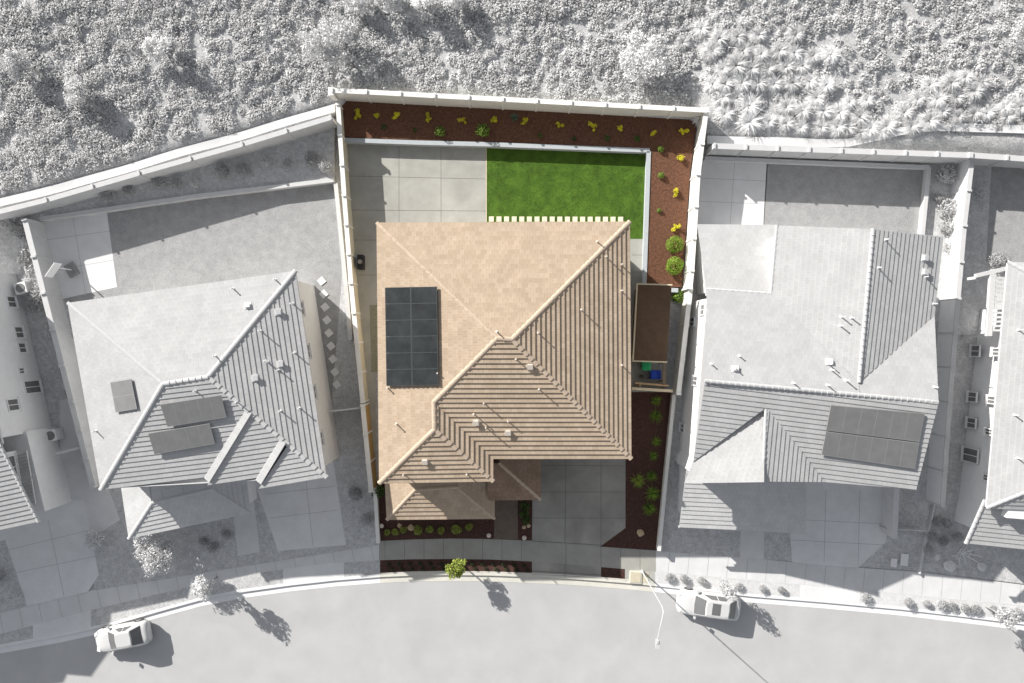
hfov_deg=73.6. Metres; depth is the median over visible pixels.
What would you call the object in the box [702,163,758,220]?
patio joints
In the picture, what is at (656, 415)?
spiky plant
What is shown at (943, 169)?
bush
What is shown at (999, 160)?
boundary wall
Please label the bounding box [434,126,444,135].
round bush
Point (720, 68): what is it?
grass tuft
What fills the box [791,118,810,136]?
grass tuft
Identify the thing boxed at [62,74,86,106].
hill tree
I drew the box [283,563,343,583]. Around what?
parkway
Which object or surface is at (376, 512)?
boundary wall
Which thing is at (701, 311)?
window
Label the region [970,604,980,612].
kerb shrub
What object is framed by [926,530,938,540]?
yard shrub
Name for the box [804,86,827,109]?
grass tuft
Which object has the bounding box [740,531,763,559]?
entry path
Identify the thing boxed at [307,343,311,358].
window
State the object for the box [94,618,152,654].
car
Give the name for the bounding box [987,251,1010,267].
bush
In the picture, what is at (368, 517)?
bush
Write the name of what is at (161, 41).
hill tree
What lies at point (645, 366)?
wheelie bin
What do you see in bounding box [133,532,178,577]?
garden tree
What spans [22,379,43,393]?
window
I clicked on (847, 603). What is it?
kerb
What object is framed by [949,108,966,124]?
grass tuft
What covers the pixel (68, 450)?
fence
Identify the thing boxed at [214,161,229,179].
bed shrub
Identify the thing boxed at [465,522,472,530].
lime shrub
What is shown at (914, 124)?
grass tuft
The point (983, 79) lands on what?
grass tuft
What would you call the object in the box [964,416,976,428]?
window
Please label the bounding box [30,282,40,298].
strip bush
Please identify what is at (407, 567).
parkway
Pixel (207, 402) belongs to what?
house
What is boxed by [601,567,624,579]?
parkway
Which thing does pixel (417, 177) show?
patio joints
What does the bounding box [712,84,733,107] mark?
grass tuft
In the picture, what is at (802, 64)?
grass tuft
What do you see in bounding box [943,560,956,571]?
rock
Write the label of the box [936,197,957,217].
bush
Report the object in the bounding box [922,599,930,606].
kerb shrub
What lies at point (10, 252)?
ground
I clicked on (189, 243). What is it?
lawn
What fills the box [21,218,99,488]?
boundary wall
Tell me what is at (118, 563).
side yard
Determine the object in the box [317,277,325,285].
stepping stone
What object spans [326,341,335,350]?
stepping stone
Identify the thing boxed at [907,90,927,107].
grass tuft
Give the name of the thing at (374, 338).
gravel strip
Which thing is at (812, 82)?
grass tuft
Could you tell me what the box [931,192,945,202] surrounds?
bush
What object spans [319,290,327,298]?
stepping stone
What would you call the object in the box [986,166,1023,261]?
lawn
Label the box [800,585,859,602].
parkway
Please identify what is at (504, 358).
house
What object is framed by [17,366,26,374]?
window
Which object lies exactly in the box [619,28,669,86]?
hill tree
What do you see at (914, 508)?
side yard
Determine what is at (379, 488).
round bush
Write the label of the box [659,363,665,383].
side rail
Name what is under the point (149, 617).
gutter
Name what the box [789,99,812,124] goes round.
grass tuft
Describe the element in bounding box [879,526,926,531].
fence
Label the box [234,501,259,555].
entry path
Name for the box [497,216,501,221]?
paver
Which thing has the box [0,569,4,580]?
bush
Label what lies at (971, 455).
window
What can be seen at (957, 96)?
grass tuft
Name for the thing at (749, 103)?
grass tuft
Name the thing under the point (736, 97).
grass tuft
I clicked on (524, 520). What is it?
entry shrub
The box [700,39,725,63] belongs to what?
grass tuft
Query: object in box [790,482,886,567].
driveway
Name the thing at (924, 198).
retaining wall
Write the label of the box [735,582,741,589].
kerb shrub
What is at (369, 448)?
boundary wall
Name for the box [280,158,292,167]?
bed shrub
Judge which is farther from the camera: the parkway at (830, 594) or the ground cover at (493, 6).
the parkway at (830, 594)
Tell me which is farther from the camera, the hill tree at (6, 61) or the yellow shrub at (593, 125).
the yellow shrub at (593, 125)
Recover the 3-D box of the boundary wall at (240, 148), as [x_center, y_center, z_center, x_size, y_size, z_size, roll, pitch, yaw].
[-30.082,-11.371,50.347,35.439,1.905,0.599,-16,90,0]
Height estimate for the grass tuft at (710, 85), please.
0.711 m
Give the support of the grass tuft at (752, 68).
on the hillside
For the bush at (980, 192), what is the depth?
51.34 m
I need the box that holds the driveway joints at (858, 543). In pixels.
[798,501,880,554]
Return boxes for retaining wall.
[39,178,335,221]
[333,183,352,339]
[345,138,649,153]
[641,151,650,282]
[703,156,930,234]
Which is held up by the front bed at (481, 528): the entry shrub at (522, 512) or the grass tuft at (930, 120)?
the entry shrub at (522, 512)
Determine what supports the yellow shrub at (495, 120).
on the bed at (671, 139)
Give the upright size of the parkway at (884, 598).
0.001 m
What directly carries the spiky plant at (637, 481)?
on the side bed at (645, 429)
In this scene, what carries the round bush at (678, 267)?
on the bed at (671, 139)
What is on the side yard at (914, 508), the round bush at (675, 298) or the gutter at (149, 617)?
the round bush at (675, 298)
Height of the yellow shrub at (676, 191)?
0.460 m
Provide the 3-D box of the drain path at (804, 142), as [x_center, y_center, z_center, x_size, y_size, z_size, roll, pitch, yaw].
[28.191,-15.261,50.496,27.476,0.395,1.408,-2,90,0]
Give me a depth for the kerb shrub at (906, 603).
51.52 m
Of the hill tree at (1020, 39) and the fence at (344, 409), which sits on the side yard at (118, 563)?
the fence at (344, 409)
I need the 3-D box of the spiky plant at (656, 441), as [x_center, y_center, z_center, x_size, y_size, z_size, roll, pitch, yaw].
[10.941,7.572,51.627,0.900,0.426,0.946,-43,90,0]
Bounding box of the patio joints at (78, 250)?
[47,220,111,293]
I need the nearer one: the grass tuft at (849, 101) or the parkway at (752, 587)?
the grass tuft at (849, 101)
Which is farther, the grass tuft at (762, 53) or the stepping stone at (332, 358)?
the stepping stone at (332, 358)
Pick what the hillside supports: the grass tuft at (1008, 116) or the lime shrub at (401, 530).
the grass tuft at (1008, 116)
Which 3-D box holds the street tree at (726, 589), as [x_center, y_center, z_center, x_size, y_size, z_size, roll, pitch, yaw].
[15.722,18.032,50.582,1.445,2.799,1.302,39,90,0]
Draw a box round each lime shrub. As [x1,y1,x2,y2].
[391,529,398,535]
[400,526,407,532]
[414,525,421,534]
[425,525,432,532]
[437,527,444,534]
[451,524,461,534]
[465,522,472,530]
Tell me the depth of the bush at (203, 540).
51.51 m
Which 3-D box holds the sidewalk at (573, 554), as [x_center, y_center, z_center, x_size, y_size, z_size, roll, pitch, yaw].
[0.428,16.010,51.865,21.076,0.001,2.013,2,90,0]
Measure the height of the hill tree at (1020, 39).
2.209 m
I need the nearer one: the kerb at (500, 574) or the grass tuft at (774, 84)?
the grass tuft at (774, 84)
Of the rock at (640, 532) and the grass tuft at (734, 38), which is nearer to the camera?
the grass tuft at (734, 38)
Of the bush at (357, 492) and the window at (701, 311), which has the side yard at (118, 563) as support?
the bush at (357, 492)
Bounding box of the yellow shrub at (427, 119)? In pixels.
[425,112,431,121]
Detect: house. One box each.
[0,273,71,529]
[66,269,339,539]
[375,220,632,520]
[675,224,943,533]
[953,260,1023,549]
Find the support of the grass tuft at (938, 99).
on the hillside
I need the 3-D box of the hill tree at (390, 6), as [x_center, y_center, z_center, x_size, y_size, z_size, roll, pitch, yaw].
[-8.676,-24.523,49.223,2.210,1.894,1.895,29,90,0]
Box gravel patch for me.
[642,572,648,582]
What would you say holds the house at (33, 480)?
on the ground
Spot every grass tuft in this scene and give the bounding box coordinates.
[672,33,692,51]
[689,16,710,42]
[689,112,709,127]
[698,45,717,63]
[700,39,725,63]
[702,74,720,94]
[704,24,731,50]
[711,58,731,78]
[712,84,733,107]
[713,103,735,127]
[714,72,735,94]
[721,49,747,80]
[727,26,746,47]
[729,90,746,107]
[731,69,755,93]
[731,108,764,137]
[732,39,755,60]
[734,92,763,120]
[743,55,761,80]
[748,72,767,94]
[749,25,768,45]
[751,45,769,61]
[758,113,778,130]
[760,59,778,79]
[765,75,783,94]
[769,40,790,61]
[774,95,797,118]
[776,113,796,134]
[777,57,797,76]
[781,72,802,95]
[783,23,805,45]
[786,42,804,63]
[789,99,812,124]
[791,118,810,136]
[792,57,810,76]
[800,71,819,92]
[803,47,822,67]
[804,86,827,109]
[811,118,829,135]
[813,100,833,120]
[814,74,836,97]
[818,42,841,68]
[827,116,846,139]
[829,100,851,122]
[836,117,858,138]
[840,94,857,110]
[848,124,871,143]
[849,107,872,127]
[856,91,874,109]
[860,118,879,140]
[872,124,891,141]
[876,112,898,136]
[894,102,915,120]
[901,116,923,137]
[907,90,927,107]
[916,72,943,97]
[917,107,942,134]
[925,86,947,109]
[934,102,951,121]
[937,70,962,94]
[946,87,966,108]
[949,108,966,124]
[955,66,974,86]
[961,81,986,103]
[964,103,985,125]
[974,72,991,91]
[980,104,995,120]
[994,98,1014,118]
[997,108,1016,127]
[1009,94,1023,118]
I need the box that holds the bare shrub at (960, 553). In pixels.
[954,546,981,564]
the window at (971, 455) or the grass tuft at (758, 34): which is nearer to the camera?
the grass tuft at (758, 34)
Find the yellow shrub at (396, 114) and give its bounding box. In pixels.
[393,112,399,119]
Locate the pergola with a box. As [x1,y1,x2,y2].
[962,267,1005,337]
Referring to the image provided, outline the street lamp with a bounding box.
[641,570,663,648]
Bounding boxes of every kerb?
[0,574,379,646]
[380,572,654,585]
[655,583,1023,623]
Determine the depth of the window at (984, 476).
49.22 m
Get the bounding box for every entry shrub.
[519,501,530,510]
[519,510,528,517]
[522,514,530,524]
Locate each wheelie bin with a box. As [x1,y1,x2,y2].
[640,362,650,370]
[648,370,660,378]
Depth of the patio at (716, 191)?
51.83 m
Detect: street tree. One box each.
[190,574,217,602]
[444,558,466,579]
[718,578,737,599]
[984,605,1022,631]
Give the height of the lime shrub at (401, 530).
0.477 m
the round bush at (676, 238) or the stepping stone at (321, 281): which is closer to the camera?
the round bush at (676, 238)
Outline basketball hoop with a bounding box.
[45,262,79,277]
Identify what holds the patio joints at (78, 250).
on the patio at (95, 247)
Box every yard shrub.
[922,543,932,554]
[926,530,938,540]
[932,515,943,526]
[938,535,951,545]
[942,517,952,529]
[951,531,963,541]
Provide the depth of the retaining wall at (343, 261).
51.24 m
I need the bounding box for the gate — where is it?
[631,382,672,391]
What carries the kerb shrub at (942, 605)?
on the parkway at (884, 598)
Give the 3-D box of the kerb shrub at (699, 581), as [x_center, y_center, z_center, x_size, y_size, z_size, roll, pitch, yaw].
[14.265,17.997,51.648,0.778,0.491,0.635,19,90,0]
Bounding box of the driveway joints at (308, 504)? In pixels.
[269,483,334,542]
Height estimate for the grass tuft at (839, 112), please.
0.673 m
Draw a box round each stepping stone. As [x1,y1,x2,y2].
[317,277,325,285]
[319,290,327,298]
[320,302,329,311]
[322,315,331,324]
[324,328,333,337]
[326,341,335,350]
[328,354,337,363]
[330,367,339,376]
[332,380,340,388]
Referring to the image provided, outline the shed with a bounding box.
[631,283,671,362]
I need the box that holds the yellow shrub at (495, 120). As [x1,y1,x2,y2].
[490,116,497,122]
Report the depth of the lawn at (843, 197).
51.83 m
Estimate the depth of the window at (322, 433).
47.96 m
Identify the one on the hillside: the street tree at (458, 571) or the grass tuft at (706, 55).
the grass tuft at (706, 55)
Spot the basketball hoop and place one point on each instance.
(71, 269)
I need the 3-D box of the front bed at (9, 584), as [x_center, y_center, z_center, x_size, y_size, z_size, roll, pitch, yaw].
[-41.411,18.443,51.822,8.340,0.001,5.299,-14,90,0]
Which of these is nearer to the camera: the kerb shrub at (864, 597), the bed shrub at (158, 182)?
the bed shrub at (158, 182)
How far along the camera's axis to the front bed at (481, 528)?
51.82 m
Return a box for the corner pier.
[328,87,337,100]
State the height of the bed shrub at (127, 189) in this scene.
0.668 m
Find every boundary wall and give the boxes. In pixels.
[0,114,336,221]
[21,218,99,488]
[330,87,708,118]
[335,103,368,402]
[360,402,376,492]
[373,488,379,542]
[656,394,675,550]
[670,289,692,394]
[681,112,708,290]
[706,143,970,164]
[925,159,974,507]
[954,152,1023,168]
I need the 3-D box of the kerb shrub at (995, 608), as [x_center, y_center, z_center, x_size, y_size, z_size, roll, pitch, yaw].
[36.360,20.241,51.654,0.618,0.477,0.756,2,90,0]
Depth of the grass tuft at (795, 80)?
50.06 m
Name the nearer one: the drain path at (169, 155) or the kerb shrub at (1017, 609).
the drain path at (169, 155)
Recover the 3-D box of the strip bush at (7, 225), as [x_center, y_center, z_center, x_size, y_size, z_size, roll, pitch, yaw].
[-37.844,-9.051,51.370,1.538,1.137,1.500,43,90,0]
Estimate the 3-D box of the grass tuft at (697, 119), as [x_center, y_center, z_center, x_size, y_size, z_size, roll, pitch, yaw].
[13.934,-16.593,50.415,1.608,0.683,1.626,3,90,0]
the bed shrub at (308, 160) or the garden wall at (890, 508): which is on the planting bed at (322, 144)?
the bed shrub at (308, 160)
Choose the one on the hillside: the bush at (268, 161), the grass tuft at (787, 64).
the grass tuft at (787, 64)
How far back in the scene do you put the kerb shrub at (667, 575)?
51.59 m
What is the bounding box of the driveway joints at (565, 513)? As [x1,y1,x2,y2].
[537,465,600,574]
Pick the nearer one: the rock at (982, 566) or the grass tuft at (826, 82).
the grass tuft at (826, 82)
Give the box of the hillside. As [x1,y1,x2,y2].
[0,0,1023,208]
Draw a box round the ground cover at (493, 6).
[0,0,1023,195]
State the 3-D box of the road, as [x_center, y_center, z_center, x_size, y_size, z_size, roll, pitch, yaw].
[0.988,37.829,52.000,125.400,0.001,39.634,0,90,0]
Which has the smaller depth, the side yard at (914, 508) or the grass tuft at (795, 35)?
the grass tuft at (795, 35)
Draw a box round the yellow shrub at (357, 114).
[354,108,360,119]
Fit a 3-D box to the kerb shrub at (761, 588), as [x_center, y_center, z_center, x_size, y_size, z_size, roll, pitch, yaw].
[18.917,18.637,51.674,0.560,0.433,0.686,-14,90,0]
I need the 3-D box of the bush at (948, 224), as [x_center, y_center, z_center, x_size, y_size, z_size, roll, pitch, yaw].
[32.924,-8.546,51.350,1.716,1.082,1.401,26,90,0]
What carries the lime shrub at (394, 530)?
on the front bed at (481, 528)
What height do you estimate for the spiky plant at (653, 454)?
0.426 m
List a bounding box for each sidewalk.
[0,543,378,633]
[379,539,655,571]
[656,550,1023,605]
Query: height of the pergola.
3.015 m
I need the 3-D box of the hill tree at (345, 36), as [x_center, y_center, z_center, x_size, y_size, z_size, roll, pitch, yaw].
[-13.121,-21.663,49.006,4.407,2.811,4.215,0,90,0]
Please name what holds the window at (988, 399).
in the house at (989, 511)
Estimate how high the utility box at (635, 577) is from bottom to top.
0.105 m
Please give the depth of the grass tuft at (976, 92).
49.92 m
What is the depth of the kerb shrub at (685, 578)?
51.57 m
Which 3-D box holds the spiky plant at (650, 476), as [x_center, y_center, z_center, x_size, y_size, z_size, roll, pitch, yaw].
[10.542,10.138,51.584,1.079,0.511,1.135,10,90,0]
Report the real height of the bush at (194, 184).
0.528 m
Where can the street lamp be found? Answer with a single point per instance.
(657, 643)
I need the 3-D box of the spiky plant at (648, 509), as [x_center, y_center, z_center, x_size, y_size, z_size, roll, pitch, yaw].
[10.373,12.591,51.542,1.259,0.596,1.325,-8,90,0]
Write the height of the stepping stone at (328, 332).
0.050 m
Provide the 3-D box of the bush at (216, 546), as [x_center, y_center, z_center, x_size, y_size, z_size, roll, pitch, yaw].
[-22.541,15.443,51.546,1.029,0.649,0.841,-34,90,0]
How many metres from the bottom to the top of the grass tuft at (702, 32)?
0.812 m
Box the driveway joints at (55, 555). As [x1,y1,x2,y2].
[9,521,95,594]
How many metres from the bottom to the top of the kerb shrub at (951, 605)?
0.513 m
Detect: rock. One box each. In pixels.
[407,524,414,530]
[637,529,644,536]
[934,554,940,560]
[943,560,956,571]
[977,562,986,571]
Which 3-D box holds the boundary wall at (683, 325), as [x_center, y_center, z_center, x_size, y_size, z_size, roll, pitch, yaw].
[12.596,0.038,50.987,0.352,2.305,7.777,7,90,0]
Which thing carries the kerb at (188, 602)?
on the ground
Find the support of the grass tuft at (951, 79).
on the hillside
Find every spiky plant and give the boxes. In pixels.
[629,473,645,486]
[642,500,656,515]
[645,486,660,500]
[646,469,656,481]
[649,410,662,423]
[649,450,658,460]
[651,396,661,406]
[653,436,660,444]
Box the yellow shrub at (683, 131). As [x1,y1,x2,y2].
[678,128,688,134]
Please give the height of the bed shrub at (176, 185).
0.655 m
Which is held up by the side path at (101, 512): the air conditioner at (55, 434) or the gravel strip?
the air conditioner at (55, 434)
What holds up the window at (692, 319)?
in the house at (811, 355)
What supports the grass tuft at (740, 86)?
on the hillside
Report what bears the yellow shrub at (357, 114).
on the bed at (671, 139)
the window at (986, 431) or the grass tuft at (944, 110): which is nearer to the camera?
the window at (986, 431)
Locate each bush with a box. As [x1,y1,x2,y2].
[0,218,18,229]
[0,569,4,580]
[10,216,23,221]
[11,219,25,238]
[16,250,33,272]
[19,238,29,257]
[23,264,36,285]
[25,289,42,313]
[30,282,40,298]
[82,529,104,549]
[190,179,200,187]
[198,537,208,545]
[206,541,219,552]
[221,530,231,539]
[260,155,271,166]
[348,486,363,500]
[359,512,373,525]
[371,484,384,497]
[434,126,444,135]
[475,123,489,136]
[666,235,684,253]
[666,256,684,274]
[671,289,683,302]
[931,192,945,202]
[935,164,956,183]
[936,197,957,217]
[938,217,954,236]
[943,238,950,255]
[973,187,988,201]
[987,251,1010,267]
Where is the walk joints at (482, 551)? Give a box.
[404,539,620,567]
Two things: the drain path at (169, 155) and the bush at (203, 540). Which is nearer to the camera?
the drain path at (169, 155)
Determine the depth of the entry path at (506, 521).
51.81 m
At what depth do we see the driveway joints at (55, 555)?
51.82 m
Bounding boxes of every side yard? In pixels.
[30,171,377,589]
[661,150,953,571]
[930,165,1023,583]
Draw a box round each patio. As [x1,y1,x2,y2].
[40,213,116,298]
[347,144,485,467]
[697,156,767,234]
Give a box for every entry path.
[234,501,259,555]
[494,500,517,538]
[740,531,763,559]
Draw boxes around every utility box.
[629,570,641,583]
[890,558,896,567]
[899,553,908,565]
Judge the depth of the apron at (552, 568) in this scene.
51.87 m
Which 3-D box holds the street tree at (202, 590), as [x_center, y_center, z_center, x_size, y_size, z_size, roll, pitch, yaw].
[-22.433,17.800,50.260,1.781,3.443,2.075,0,90,0]
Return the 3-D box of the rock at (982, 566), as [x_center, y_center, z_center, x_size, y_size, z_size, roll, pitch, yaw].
[35.498,17.005,51.715,0.640,0.334,0.713,-44,90,0]
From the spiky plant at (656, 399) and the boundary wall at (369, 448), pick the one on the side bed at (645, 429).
the spiky plant at (656, 399)
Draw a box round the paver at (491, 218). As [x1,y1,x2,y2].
[489,216,493,221]
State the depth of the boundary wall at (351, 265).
50.16 m
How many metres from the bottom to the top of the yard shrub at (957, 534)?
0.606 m
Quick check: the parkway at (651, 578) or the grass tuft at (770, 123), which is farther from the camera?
the parkway at (651, 578)
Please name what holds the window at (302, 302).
in the house at (207, 402)
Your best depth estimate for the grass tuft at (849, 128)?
50.34 m
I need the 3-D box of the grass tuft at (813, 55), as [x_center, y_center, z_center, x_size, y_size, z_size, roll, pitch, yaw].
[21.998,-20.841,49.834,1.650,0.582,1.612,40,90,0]
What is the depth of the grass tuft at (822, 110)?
50.17 m
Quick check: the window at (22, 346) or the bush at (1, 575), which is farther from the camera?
the bush at (1, 575)
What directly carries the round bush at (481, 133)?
on the bed at (671, 139)
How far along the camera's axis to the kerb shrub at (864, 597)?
51.52 m
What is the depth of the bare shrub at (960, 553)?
51.52 m
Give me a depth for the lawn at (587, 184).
51.81 m
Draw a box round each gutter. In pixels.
[0,577,379,652]
[380,575,654,591]
[655,586,1023,629]
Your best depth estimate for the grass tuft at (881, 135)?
50.24 m
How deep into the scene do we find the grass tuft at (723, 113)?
50.22 m
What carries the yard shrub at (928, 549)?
on the side yard at (914, 508)
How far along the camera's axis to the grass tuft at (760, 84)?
49.97 m
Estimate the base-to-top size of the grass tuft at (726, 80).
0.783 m
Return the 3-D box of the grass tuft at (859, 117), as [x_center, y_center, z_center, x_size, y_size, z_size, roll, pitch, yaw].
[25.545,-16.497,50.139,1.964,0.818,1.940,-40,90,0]
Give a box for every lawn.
[63,177,341,399]
[487,148,645,238]
[763,158,923,233]
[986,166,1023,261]
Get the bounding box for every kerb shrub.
[664,573,672,581]
[679,573,687,583]
[696,575,705,584]
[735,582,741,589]
[759,584,765,592]
[776,586,785,592]
[861,593,870,601]
[904,596,913,607]
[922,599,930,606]
[936,599,947,608]
[947,601,955,610]
[959,603,970,612]
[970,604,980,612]
[989,604,996,614]
[1012,607,1022,616]
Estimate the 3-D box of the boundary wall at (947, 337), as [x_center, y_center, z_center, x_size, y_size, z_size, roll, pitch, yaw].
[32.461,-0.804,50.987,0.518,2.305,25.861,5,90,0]
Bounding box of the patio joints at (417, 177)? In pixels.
[361,176,472,210]
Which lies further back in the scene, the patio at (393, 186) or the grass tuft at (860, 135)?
the patio at (393, 186)
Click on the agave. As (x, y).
(513, 116)
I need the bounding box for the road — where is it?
[0,581,1023,682]
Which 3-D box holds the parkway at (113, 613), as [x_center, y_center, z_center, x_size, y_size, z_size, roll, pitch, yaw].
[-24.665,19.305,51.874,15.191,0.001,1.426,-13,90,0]
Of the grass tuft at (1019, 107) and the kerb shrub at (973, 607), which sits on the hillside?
the grass tuft at (1019, 107)
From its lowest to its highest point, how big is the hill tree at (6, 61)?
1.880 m
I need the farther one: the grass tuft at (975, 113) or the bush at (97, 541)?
the bush at (97, 541)
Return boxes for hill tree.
[0,46,30,81]
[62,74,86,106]
[140,30,171,64]
[295,11,356,66]
[344,0,367,16]
[374,0,403,14]
[408,0,434,9]
[441,0,464,9]
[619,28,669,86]
[1009,14,1023,48]
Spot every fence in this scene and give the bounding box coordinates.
[54,445,89,454]
[327,406,360,411]
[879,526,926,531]
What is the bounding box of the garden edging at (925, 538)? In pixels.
[917,504,934,573]
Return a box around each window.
[5,295,19,308]
[5,397,22,411]
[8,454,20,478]
[13,325,26,338]
[17,341,28,353]
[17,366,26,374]
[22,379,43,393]
[301,300,305,315]
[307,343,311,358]
[313,384,317,399]
[320,430,325,445]
[678,421,684,433]
[689,317,695,327]
[691,375,698,385]
[698,304,705,316]
[960,445,978,464]
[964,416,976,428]
[965,390,977,402]
[968,344,980,357]
[981,472,987,480]
[983,427,991,435]
[985,394,994,403]
[989,347,998,356]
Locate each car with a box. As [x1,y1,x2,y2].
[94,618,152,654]
[676,587,741,620]
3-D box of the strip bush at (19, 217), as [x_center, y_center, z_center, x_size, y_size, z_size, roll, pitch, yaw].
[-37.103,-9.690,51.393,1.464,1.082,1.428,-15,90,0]
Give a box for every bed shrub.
[97,190,115,202]
[122,185,133,195]
[151,177,164,187]
[169,177,181,189]
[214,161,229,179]
[234,161,251,176]
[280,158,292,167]
[304,150,317,166]
[316,158,331,173]
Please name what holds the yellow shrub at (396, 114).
on the bed at (671, 139)
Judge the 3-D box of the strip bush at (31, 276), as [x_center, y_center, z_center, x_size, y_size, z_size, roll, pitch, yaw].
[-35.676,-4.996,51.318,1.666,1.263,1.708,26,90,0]
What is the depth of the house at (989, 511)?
46.83 m
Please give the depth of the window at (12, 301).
50.78 m
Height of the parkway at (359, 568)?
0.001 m
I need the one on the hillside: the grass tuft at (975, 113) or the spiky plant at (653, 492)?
the grass tuft at (975, 113)
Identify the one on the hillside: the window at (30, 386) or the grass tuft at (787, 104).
the grass tuft at (787, 104)
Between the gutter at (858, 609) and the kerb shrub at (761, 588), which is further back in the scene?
the gutter at (858, 609)
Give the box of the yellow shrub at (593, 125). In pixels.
[588,121,597,131]
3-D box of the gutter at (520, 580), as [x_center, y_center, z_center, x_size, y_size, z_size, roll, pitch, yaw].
[0.424,18.274,52.004,20.926,0.032,0.843,2,90,0]
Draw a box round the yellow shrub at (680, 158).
[676,155,683,160]
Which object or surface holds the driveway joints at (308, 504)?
on the driveway at (289, 532)
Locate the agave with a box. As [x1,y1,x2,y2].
[510,112,518,120]
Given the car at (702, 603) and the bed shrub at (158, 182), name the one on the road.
the car at (702, 603)
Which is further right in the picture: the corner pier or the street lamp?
the street lamp
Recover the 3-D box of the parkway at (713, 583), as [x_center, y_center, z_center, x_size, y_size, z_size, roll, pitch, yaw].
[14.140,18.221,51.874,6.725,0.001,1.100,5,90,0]
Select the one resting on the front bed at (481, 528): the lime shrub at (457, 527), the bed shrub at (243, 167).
the lime shrub at (457, 527)
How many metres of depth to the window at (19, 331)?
50.81 m
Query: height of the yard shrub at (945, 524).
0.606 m
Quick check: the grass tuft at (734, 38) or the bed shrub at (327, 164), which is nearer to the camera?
the grass tuft at (734, 38)
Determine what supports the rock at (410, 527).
on the front bed at (481, 528)
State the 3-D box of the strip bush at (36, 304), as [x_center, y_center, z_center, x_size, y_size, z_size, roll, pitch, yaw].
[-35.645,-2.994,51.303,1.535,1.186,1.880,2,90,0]
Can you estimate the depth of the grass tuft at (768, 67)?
49.96 m
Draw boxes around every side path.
[60,399,119,535]
[630,239,663,391]
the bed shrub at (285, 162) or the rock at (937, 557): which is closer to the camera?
the bed shrub at (285, 162)
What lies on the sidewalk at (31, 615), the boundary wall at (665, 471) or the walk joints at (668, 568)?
the walk joints at (668, 568)
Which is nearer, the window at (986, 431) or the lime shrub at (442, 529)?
the window at (986, 431)
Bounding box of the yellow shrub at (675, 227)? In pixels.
[671,224,680,231]
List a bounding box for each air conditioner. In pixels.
[13,281,33,295]
[47,427,64,441]
[357,255,365,270]
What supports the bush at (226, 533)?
on the side yard at (118, 563)
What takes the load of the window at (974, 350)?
in the house at (989, 511)
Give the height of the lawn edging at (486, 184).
0.001 m
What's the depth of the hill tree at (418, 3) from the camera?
48.59 m
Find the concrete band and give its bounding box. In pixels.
[380,571,654,582]
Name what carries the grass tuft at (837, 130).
on the hillside
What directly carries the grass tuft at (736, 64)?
on the hillside
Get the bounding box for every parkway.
[0,625,32,643]
[33,610,90,638]
[91,569,282,626]
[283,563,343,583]
[344,560,379,576]
[380,559,531,573]
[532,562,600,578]
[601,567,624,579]
[625,569,654,582]
[655,572,741,592]
[742,580,799,597]
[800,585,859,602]
[860,590,1023,620]
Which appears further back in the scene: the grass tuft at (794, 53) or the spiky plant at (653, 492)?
the spiky plant at (653, 492)
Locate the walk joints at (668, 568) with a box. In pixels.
[0,548,1020,632]
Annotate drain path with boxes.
[0,104,334,205]
[707,123,1023,146]
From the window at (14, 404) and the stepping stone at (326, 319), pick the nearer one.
the window at (14, 404)
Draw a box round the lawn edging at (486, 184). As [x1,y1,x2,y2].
[486,148,486,221]
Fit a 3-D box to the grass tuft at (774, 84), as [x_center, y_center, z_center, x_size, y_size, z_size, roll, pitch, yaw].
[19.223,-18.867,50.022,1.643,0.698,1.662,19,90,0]
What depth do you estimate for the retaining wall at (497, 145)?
51.14 m
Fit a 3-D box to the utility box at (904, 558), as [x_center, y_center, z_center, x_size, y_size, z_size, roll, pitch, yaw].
[29.625,16.479,51.740,0.550,0.260,0.900,6,90,0]
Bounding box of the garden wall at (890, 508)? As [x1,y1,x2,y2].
[881,487,899,538]
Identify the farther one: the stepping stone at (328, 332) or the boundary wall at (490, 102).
the stepping stone at (328, 332)
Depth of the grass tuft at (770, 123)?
50.25 m
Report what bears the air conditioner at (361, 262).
on the patio at (393, 186)
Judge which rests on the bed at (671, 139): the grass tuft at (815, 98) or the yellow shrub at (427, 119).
the yellow shrub at (427, 119)
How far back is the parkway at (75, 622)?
51.87 m
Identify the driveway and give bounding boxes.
[0,500,98,605]
[255,462,345,550]
[532,459,624,545]
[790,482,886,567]
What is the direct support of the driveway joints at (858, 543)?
on the driveway at (842, 502)
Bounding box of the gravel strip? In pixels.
[370,305,377,371]
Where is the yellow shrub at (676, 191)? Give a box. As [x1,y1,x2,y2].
[673,188,678,196]
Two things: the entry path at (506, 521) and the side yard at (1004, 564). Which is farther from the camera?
the side yard at (1004, 564)
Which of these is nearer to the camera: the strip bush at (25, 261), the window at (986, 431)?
the window at (986, 431)
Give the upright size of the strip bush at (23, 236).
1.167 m
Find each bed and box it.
[0,540,26,611]
[41,127,336,216]
[342,101,696,287]
[379,484,531,540]
[600,392,671,549]
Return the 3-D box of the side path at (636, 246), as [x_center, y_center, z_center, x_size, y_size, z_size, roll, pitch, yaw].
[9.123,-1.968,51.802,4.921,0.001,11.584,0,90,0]
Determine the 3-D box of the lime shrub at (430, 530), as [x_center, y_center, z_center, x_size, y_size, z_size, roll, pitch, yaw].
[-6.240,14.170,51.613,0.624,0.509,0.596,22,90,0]
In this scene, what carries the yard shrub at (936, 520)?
on the side yard at (1004, 564)
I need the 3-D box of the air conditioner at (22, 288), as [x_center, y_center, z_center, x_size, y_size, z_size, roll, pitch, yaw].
[-36.557,-3.978,51.328,0.850,0.975,0.850,-14,90,0]

